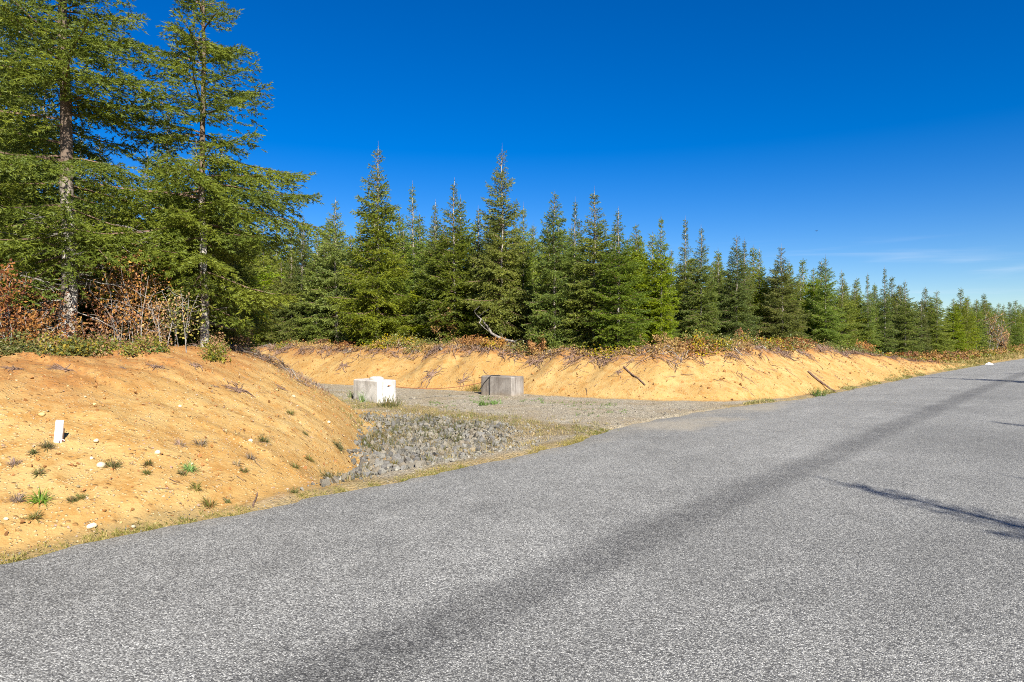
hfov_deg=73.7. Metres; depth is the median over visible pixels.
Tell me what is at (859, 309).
fir tree
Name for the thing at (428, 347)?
brown undergrowth
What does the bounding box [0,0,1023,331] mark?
sky
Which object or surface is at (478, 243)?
fir tree
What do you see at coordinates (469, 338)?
bracken
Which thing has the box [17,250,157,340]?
shrub
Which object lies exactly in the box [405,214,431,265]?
fir tree
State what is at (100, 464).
stone
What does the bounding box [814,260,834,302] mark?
fir tree
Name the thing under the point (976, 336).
fir tree
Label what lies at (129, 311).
shrub
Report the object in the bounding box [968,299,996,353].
fir tree
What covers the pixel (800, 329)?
fir tree
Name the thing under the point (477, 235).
fir tree
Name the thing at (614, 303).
fir tree
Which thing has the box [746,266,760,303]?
fir tree
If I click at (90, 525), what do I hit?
stone
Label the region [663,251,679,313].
fir tree
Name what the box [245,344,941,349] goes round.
forest floor
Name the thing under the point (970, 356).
green undergrowth
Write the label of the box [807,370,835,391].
stick
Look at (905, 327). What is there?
fir tree
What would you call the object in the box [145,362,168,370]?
root clump
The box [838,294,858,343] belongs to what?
fir tree
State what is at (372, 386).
concrete block
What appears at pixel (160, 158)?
fir tree
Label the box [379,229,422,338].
fir tree
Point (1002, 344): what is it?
shrub
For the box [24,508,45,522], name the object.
grass tuft
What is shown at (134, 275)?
shrub
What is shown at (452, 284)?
fir tree
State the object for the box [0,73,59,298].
fir tree
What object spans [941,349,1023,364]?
verge grass
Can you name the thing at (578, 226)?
fir tree
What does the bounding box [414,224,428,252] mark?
fir tree
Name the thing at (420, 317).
fir tree
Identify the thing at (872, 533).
road
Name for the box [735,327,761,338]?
shrub
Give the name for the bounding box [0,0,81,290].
fir tree
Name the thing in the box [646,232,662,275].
fir tree
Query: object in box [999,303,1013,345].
fir tree
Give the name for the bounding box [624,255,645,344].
fir tree
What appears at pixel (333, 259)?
fir tree
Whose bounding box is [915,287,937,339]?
fir tree
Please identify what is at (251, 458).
grass tuft
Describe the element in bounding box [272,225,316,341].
fir tree
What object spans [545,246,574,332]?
fir tree
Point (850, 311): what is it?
fir tree
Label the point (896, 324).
fir tree
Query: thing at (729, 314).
fir tree
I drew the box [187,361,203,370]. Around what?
root clump
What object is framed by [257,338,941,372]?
brushwood
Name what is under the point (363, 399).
grass tuft
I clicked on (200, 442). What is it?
grass tuft
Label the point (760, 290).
fir tree
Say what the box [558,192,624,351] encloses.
fir tree
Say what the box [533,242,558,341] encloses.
fir tree
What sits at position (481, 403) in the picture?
grass tuft
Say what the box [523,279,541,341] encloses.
fir tree
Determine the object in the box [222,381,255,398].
root clump
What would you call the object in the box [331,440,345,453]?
grass tuft
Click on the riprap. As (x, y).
(406, 457)
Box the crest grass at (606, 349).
[274,340,882,358]
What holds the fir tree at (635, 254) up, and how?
on the forest floor
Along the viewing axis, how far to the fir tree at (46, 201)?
16.98 m
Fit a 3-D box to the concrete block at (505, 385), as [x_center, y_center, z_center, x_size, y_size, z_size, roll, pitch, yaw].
[-0.341,1.565,23.909,1.420,0.690,0.720,0,0,36]
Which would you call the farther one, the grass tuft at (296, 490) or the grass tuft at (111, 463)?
the grass tuft at (296, 490)
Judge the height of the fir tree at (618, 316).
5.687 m
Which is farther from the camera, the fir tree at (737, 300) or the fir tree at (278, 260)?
the fir tree at (278, 260)
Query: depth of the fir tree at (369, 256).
40.40 m
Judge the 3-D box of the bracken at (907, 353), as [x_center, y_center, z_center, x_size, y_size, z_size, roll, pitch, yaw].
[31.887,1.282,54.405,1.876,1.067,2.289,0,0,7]
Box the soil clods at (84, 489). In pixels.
[0,344,363,546]
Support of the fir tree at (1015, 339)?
on the forest floor
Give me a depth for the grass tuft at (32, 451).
7.51 m
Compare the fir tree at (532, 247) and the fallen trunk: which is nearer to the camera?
the fallen trunk
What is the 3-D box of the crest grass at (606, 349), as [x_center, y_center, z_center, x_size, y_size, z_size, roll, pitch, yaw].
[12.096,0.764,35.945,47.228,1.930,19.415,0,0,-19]
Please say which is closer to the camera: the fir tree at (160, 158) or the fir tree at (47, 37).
the fir tree at (47, 37)
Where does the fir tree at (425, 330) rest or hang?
on the forest floor
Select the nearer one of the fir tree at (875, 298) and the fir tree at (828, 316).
the fir tree at (828, 316)
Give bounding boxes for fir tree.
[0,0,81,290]
[0,0,219,339]
[0,29,102,334]
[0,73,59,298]
[10,84,102,328]
[44,0,337,346]
[59,130,100,335]
[76,139,129,338]
[77,183,153,337]
[104,152,161,322]
[120,109,196,344]
[138,222,198,345]
[171,139,284,345]
[180,144,198,337]
[180,150,256,347]
[211,195,280,349]
[240,228,283,346]
[242,227,261,346]
[258,251,279,343]
[261,261,294,344]
[266,224,287,289]
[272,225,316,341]
[275,252,304,341]
[279,224,300,293]
[285,219,317,297]
[293,233,338,343]
[301,198,359,343]
[304,239,338,336]
[316,220,342,261]
[321,286,345,344]
[324,146,415,346]
[330,239,349,271]
[331,234,364,346]
[336,219,366,271]
[341,290,359,345]
[346,223,381,313]
[362,285,397,344]
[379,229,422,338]
[384,213,414,252]
[391,184,429,327]
[392,235,412,291]
[402,241,451,339]
[403,283,421,338]
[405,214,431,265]
[407,201,463,340]
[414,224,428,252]
[416,268,441,342]
[422,177,481,344]
[424,219,441,264]
[424,269,466,343]
[425,222,464,296]
[442,194,480,268]
[460,149,543,342]
[460,286,486,341]
[461,210,486,336]
[462,220,509,341]
[471,219,483,258]
[475,216,513,336]
[483,287,497,339]
[506,207,542,343]
[506,253,541,340]
[506,291,527,340]
[520,191,586,351]
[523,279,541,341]
[524,226,546,291]
[529,229,541,271]
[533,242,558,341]
[535,225,551,280]
[545,215,580,277]
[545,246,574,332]
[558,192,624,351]
[562,202,586,300]
[562,232,582,303]
[564,276,587,345]
[570,220,597,279]
[571,259,599,346]
[582,208,653,349]
[590,245,635,343]
[606,226,624,258]
[621,224,665,344]
[622,245,650,343]
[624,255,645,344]
[642,273,675,343]
[643,219,680,345]
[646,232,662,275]
[652,266,682,341]
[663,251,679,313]
[668,296,681,340]
[672,220,699,332]
[676,286,693,339]
[677,228,724,339]
[702,250,732,293]
[703,269,722,335]
[706,261,717,282]
[712,255,735,332]
[715,235,763,339]
[720,290,741,337]
[734,241,760,335]
[740,298,763,337]
[746,245,766,304]
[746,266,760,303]
[747,250,776,340]
[751,247,811,341]
[762,272,805,340]
[765,282,789,333]
[783,259,801,304]
[790,274,811,318]
[791,312,807,339]
[794,259,811,299]
[800,269,831,341]
[802,254,851,346]
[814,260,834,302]
[828,271,865,348]
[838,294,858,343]
[840,299,862,346]
[843,284,878,347]
[849,279,864,306]
[858,275,879,349]
[861,291,890,351]
[868,282,881,309]
[869,285,886,322]
[869,311,888,352]
[873,269,899,354]
[881,277,900,319]
[885,301,910,353]
[886,287,911,317]
[889,282,926,356]
[893,285,909,305]
[907,303,925,338]
[913,299,933,353]
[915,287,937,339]
[920,292,958,355]
[937,299,970,353]
[946,289,979,351]
[959,298,982,351]
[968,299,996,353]
[974,294,1000,347]
[977,300,1002,350]
[988,303,1001,347]
[994,305,1012,346]
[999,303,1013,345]
[1004,302,1023,347]
[1010,300,1023,344]
[1011,305,1023,345]
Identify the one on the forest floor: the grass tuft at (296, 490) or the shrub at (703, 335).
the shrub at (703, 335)
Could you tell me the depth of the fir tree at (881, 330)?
58.02 m
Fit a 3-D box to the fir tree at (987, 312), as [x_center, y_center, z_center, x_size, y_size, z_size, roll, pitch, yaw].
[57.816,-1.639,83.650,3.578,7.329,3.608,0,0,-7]
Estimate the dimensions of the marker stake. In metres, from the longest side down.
0.351 x 0.087 x 0.043 m
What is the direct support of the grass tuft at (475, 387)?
on the driveway
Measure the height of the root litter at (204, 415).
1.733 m
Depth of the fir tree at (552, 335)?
27.35 m
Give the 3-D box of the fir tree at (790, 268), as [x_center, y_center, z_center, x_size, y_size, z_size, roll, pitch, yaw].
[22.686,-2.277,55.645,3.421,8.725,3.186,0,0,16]
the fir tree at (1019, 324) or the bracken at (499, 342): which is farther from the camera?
the fir tree at (1019, 324)
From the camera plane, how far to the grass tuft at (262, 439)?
9.85 m
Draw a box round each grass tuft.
[4,455,28,467]
[8,489,29,502]
[23,483,55,507]
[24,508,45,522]
[26,447,41,454]
[30,463,47,478]
[36,437,58,451]
[64,495,77,503]
[76,493,88,499]
[95,456,125,469]
[141,468,151,475]
[143,460,153,465]
[171,439,185,448]
[175,468,187,476]
[178,460,198,474]
[187,479,208,493]
[188,437,207,446]
[197,495,220,508]
[231,458,244,467]
[239,466,248,472]
[240,450,257,460]
[257,431,273,442]
[288,458,300,468]
[289,487,298,492]
[303,453,315,462]
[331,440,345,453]
[358,390,365,401]
[375,390,403,407]
[464,379,480,391]
[477,400,489,405]
[489,398,501,404]
[803,385,826,396]
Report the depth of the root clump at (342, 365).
30.86 m
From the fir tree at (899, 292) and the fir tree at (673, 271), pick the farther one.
the fir tree at (899, 292)
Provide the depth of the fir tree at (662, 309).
29.12 m
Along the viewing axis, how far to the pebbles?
9.02 m
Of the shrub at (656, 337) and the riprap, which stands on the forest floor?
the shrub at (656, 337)
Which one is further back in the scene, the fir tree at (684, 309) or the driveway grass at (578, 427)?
the fir tree at (684, 309)
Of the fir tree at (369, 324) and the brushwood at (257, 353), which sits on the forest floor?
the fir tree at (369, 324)
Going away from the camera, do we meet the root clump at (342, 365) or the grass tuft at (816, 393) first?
the grass tuft at (816, 393)
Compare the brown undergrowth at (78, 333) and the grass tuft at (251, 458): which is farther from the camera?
the brown undergrowth at (78, 333)
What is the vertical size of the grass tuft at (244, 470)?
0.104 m
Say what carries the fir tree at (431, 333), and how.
on the forest floor
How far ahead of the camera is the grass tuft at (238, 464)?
8.78 m
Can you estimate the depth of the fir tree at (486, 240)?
33.23 m
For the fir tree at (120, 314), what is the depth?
18.07 m
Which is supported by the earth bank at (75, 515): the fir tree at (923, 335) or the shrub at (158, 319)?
the shrub at (158, 319)
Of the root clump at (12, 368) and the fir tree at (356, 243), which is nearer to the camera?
the root clump at (12, 368)
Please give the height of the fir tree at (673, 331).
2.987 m
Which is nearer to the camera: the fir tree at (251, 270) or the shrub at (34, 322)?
the shrub at (34, 322)
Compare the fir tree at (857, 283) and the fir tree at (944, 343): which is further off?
the fir tree at (857, 283)
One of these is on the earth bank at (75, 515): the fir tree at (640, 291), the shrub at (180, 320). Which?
the shrub at (180, 320)
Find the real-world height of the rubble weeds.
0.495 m
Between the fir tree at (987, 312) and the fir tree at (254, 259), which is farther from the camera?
the fir tree at (987, 312)
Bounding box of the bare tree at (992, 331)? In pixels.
[974,309,1016,349]
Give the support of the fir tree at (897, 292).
on the forest floor
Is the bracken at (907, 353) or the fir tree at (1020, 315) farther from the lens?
the fir tree at (1020, 315)
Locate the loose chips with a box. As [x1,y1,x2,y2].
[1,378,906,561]
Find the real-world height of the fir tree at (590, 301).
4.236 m
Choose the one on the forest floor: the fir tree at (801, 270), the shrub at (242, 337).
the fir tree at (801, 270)
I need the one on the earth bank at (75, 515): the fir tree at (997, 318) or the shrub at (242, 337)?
the shrub at (242, 337)
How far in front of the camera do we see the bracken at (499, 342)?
28.09 m
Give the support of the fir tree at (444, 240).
on the forest floor
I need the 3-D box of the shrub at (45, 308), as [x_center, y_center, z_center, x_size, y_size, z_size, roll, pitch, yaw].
[-10.599,-0.913,15.651,1.295,2.493,1.970,0,0,0]
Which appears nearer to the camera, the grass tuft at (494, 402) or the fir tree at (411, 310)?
the grass tuft at (494, 402)
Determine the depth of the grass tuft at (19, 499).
6.76 m
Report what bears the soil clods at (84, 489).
on the earth bank at (75, 515)
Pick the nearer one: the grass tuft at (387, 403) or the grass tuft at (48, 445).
the grass tuft at (48, 445)
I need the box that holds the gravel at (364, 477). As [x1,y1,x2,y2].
[322,413,514,482]
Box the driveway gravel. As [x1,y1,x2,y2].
[344,390,715,462]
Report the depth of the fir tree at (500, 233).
31.72 m
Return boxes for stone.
[86,523,96,528]
[96,462,105,467]
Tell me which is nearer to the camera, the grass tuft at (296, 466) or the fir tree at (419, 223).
the grass tuft at (296, 466)
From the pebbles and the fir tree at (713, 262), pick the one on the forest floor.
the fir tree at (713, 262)
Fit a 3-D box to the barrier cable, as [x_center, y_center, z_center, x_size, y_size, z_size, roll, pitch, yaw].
[-2.311,1.540,22.632,4.597,0.701,0.648,0,0,-43]
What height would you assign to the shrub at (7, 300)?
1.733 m
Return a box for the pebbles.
[0,346,364,550]
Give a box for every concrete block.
[354,376,395,402]
[481,375,523,395]
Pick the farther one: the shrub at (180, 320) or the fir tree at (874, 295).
the fir tree at (874, 295)
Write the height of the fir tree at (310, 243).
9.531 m
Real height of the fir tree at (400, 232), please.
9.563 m
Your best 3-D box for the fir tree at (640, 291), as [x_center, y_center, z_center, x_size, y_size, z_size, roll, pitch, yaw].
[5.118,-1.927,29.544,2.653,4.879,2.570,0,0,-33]
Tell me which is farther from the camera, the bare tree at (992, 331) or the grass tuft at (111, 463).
the bare tree at (992, 331)
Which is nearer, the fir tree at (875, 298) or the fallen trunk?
the fallen trunk
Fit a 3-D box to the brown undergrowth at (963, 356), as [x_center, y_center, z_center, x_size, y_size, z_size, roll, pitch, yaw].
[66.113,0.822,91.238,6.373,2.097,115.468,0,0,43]
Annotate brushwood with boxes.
[187,340,336,400]
[189,339,332,392]
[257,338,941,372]
[259,338,879,363]
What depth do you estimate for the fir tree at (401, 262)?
39.68 m
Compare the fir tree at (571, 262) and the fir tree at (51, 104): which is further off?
the fir tree at (571, 262)
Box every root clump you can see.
[0,365,23,371]
[45,363,76,372]
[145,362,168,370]
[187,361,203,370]
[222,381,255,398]
[335,361,352,372]
[417,363,443,387]
[457,373,472,389]
[559,353,577,364]
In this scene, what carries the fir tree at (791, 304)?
on the forest floor
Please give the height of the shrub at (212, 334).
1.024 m
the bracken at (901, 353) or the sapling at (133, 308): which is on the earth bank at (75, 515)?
the sapling at (133, 308)
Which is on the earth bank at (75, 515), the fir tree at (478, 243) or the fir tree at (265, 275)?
the fir tree at (265, 275)
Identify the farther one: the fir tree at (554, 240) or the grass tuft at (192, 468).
the fir tree at (554, 240)
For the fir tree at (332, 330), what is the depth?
39.22 m
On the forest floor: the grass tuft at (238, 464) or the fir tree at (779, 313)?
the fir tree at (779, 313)
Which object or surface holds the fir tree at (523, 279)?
on the forest floor
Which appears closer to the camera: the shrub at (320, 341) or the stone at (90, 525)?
the stone at (90, 525)
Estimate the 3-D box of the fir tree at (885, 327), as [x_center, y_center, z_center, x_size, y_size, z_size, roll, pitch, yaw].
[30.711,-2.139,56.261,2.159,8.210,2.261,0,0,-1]
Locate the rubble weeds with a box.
[318,410,508,477]
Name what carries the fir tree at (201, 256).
on the earth bank at (75, 515)
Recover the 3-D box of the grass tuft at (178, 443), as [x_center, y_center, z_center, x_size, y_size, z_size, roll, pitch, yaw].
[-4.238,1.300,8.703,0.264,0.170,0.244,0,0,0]
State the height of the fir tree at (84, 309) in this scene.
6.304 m
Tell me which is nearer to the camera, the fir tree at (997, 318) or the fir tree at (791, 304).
the fir tree at (791, 304)
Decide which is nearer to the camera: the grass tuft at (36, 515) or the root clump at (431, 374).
the grass tuft at (36, 515)
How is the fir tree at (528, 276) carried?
on the forest floor
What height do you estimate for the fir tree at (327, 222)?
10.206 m
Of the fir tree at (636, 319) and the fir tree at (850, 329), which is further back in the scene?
the fir tree at (850, 329)
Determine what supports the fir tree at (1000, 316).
on the forest floor
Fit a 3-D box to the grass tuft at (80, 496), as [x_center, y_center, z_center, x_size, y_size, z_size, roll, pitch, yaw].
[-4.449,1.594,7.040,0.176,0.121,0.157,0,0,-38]
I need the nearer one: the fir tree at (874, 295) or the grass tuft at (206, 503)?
the grass tuft at (206, 503)
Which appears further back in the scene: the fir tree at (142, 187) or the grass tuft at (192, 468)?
the fir tree at (142, 187)
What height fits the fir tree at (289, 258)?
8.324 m
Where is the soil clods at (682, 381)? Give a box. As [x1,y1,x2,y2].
[277,348,958,399]
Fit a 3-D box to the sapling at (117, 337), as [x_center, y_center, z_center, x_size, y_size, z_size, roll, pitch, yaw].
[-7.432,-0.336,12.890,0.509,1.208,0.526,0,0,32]
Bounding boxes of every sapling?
[100,276,168,335]
[108,299,130,342]
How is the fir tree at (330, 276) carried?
on the forest floor
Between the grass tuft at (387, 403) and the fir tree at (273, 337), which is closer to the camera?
the grass tuft at (387, 403)
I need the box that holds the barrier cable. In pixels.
[388,375,499,394]
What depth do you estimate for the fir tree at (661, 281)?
28.18 m
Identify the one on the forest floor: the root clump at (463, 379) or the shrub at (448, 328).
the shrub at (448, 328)
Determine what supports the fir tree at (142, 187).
on the earth bank at (75, 515)
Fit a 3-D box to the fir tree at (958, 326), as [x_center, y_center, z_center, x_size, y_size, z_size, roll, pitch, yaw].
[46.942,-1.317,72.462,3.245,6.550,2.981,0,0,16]
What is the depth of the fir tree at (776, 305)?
39.63 m
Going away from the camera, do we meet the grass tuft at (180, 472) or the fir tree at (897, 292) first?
the grass tuft at (180, 472)
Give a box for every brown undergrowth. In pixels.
[0,311,91,340]
[33,324,236,357]
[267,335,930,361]
[889,344,1023,362]
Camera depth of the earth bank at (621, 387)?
25.67 m
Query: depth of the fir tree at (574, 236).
30.10 m
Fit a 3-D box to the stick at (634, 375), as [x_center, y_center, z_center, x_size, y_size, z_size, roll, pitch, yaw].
[4.145,1.162,23.158,0.060,0.602,1.402,0,0,-21]
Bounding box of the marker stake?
[54,420,64,442]
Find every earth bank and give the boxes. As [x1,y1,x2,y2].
[0,346,367,557]
[251,344,1022,400]
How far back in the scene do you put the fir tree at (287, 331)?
39.25 m
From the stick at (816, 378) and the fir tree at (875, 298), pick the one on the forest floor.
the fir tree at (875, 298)
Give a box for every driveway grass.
[286,366,618,461]
[428,394,627,416]
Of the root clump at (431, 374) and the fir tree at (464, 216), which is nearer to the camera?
the root clump at (431, 374)
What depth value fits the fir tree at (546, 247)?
40.63 m
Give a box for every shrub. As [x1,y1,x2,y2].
[0,258,38,343]
[6,304,69,346]
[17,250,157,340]
[18,242,89,332]
[49,310,115,341]
[80,253,176,345]
[85,228,184,339]
[128,281,207,352]
[160,286,212,346]
[183,314,228,346]
[224,329,259,350]
[314,338,329,343]
[429,307,463,343]
[640,331,676,345]
[680,329,711,341]
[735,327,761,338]
[855,340,878,351]
[996,330,1009,349]
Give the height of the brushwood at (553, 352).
1.865 m
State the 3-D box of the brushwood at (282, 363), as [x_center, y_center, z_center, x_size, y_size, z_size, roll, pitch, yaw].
[-6.372,0.669,17.330,3.275,1.531,7.015,0,0,-22]
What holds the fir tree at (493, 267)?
on the forest floor
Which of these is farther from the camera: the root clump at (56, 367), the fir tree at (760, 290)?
the fir tree at (760, 290)
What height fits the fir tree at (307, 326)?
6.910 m
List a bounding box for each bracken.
[453,333,488,347]
[475,335,506,348]
[524,334,547,355]
[885,352,916,357]
[904,351,929,358]
[917,350,947,357]
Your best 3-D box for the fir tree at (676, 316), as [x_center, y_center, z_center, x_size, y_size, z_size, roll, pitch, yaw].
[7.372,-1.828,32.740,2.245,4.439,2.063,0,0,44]
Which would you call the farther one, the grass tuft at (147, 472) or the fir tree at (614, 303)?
the fir tree at (614, 303)
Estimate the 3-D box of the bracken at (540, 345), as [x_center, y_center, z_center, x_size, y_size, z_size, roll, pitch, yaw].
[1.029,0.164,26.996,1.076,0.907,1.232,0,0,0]
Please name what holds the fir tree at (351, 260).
on the forest floor
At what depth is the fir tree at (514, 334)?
30.43 m
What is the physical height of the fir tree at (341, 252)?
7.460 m
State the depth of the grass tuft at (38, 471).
7.20 m
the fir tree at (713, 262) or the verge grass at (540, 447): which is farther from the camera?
the fir tree at (713, 262)
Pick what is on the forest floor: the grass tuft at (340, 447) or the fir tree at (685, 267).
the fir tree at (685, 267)
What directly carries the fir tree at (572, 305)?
on the forest floor
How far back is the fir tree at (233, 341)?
17.05 m
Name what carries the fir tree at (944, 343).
on the forest floor
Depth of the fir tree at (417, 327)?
34.11 m
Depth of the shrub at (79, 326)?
12.77 m
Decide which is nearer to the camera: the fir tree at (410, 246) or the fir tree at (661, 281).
the fir tree at (661, 281)
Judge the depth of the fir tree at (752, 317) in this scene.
38.51 m
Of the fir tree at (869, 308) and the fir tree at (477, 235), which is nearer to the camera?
the fir tree at (477, 235)
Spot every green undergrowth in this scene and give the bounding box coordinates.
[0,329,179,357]
[896,346,1023,361]
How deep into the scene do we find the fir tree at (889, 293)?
82.16 m
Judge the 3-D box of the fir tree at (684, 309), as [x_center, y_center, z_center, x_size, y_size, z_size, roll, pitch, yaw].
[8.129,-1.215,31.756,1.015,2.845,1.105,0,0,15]
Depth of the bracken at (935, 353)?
60.20 m
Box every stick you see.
[623,366,645,384]
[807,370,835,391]
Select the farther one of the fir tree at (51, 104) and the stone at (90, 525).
the fir tree at (51, 104)
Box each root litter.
[6,346,349,488]
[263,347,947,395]
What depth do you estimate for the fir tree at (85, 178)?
22.99 m
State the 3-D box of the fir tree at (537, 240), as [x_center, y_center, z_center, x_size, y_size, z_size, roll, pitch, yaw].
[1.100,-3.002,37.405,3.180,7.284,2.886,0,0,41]
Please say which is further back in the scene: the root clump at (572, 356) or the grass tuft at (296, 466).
the root clump at (572, 356)
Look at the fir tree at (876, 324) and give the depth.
56.00 m
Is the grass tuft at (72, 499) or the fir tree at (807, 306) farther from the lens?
the fir tree at (807, 306)
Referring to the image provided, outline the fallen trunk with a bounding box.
[474,309,527,342]
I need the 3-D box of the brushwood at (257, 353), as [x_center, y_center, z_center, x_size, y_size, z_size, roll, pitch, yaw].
[-6.506,0.618,17.328,3.337,1.346,6.481,0,0,-26]
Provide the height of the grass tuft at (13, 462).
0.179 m
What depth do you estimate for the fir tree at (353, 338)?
38.02 m
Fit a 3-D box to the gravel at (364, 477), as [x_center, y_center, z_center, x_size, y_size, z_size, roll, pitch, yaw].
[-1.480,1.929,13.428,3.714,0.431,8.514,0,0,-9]
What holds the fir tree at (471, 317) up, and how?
on the forest floor
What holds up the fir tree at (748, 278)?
on the forest floor
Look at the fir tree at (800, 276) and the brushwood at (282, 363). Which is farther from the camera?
the fir tree at (800, 276)
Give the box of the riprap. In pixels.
[300,410,539,490]
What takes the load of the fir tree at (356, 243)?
on the forest floor
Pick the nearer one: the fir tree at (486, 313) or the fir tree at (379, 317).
the fir tree at (486, 313)
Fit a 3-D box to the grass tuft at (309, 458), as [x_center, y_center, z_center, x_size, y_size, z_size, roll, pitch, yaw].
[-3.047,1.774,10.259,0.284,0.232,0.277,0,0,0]
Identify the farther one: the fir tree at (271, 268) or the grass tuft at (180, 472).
the fir tree at (271, 268)
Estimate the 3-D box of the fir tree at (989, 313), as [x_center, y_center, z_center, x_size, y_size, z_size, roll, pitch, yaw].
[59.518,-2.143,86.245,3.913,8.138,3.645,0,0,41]
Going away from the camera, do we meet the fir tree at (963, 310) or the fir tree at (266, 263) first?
the fir tree at (266, 263)
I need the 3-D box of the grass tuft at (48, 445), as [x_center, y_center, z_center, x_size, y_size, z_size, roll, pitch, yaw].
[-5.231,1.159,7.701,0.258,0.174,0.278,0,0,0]
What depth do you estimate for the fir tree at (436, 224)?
46.26 m
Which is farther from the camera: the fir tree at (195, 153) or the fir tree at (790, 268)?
the fir tree at (790, 268)
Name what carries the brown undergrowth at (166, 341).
on the earth bank at (75, 515)
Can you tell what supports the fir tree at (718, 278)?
on the forest floor
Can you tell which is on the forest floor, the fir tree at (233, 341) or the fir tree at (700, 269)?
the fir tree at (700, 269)
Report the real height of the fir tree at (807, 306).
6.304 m
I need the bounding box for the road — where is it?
[0,359,1023,681]
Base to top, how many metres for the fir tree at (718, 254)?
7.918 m
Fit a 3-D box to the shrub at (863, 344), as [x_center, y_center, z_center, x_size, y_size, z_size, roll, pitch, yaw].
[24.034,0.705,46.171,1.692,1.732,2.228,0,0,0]
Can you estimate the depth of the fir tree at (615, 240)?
42.17 m
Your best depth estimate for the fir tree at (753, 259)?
52.21 m
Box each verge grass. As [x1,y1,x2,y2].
[0,428,607,564]
[743,361,987,404]
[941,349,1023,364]
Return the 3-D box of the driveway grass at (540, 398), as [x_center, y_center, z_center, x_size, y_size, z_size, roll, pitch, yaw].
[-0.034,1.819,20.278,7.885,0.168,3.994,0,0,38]
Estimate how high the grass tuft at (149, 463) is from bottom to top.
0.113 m
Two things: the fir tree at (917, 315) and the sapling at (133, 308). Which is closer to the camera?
the sapling at (133, 308)
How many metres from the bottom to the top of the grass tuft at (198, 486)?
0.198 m
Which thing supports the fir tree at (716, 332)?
on the forest floor
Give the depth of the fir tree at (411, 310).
35.03 m
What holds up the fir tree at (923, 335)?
on the forest floor
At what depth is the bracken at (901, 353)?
50.61 m
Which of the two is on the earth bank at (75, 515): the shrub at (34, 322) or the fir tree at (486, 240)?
the shrub at (34, 322)
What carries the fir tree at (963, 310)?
on the forest floor
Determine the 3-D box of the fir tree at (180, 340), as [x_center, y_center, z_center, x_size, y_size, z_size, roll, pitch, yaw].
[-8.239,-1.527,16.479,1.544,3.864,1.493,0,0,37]
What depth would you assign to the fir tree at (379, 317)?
36.37 m
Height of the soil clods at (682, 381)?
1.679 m
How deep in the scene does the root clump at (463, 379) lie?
26.29 m
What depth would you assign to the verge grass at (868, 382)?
33.42 m
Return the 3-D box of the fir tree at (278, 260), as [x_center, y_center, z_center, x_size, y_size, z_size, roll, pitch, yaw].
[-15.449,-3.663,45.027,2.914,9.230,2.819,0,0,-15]
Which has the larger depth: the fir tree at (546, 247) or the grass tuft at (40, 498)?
the fir tree at (546, 247)

